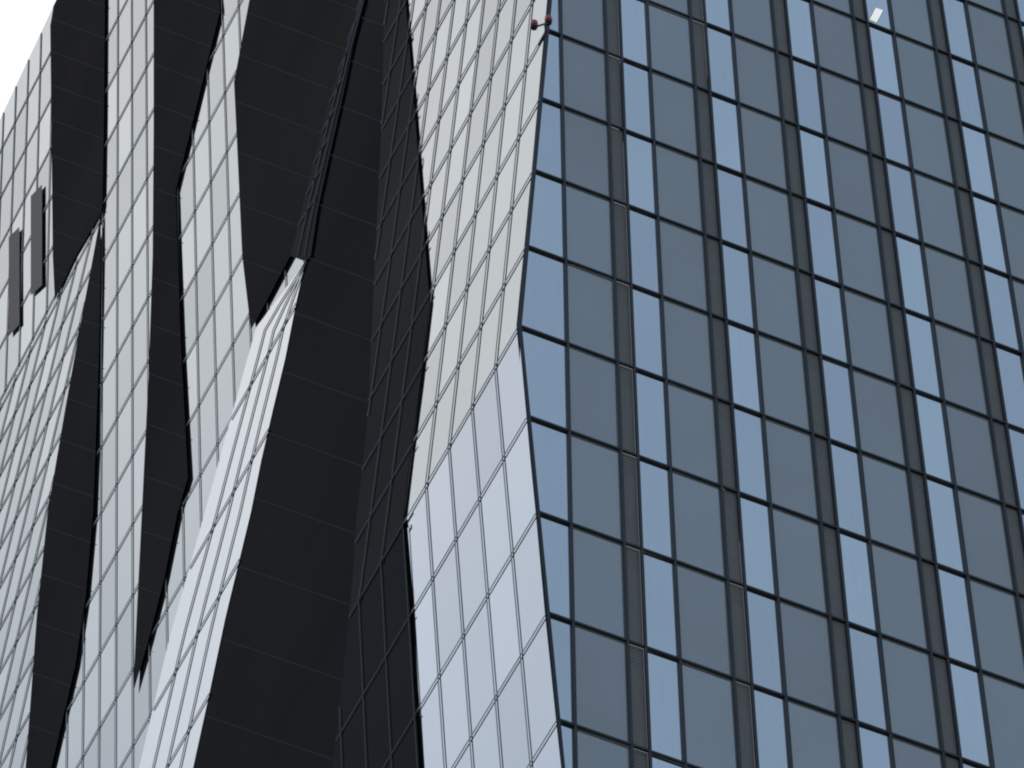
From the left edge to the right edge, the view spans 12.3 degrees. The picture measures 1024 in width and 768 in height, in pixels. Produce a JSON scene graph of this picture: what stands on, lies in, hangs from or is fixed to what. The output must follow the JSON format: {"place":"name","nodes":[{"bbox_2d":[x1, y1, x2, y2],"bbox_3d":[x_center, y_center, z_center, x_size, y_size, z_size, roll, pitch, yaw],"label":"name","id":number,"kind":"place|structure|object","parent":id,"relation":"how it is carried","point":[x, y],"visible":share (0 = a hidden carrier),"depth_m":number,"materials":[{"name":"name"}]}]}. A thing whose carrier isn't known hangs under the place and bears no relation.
{"place":"outdoors","nodes":[
{"label":"outdoors","id":0,"kind":"place"},
{"bbox_2d":[0,0,55,117],"label":"sky","id":1,"kind":"structure","parent":0,"point":[22,22],"materials":[{"name":"white"}]},
{"bbox_2d":[348,0,1023,765],"bbox_3d":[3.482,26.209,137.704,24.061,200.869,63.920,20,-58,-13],"label":"building","id":2,"kind":"structure","parent":0,"point":[820,376],"depth_m":120.31,"materials":[{"name":"glass"}]},
{"bbox_2d":[0,0,560,767],"bbox_3d":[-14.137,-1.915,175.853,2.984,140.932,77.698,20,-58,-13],"label":"building facade","id":3,"kind":"structure","parent":2,"relation":"attached to","point":[258,692],"depth_m":153.60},
{"bbox_2d":[0,0,556,767],"bbox_3d":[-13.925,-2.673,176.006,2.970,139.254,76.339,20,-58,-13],"label":"mullions","id":4,"kind":"object","parent":3,"relation":"attached to","point":[260,366],"visible":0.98,"depth_m":156.71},
{"bbox_2d":[530,15,551,45],"bbox_3d":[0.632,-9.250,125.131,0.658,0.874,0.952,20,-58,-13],"label":"warning lights","id":5,"kind":"object","parent":3,"relation":"attached to","point":[534,25],"visible":1,"depth_m":125.00,"materials":[{"name":"red"}]},
{"label":"ground","id":6,"kind":"structure","parent":0,"visible":0},
{"bbox_2d":[518,0,1023,767],"bbox_3d":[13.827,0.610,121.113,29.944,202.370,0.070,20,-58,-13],"label":"window frames","id":7,"kind":"structure","parent":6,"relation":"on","point":[648,750],"depth_m":116.57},
{"bbox_2d":[516,0,552,686],"bbox_3d":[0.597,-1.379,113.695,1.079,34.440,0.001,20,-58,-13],"label":"corner edge trim","id":8,"kind":"structure","parent":7,"relation":"attached to","point":[523,258],"depth_m":116.71,"materials":[{"name":"grey metal"}]},
{"bbox_2d":[522,0,1023,767],"bbox_3d":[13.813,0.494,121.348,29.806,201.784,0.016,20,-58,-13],"label":"glass facade","id":9,"kind":"structure","parent":7,"relation":"in","point":[602,672],"depth_m":116.34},
{"bbox_2d":[870,8,882,22],"bbox_3d":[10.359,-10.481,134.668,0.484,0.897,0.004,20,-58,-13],"label":"ceiling luminaire","id":10,"kind":"object","parent":7,"relation":"attached to","point":[876,14],"visible":1,"depth_m":134.65,"materials":[{"name":"white plastic"}]}
]}

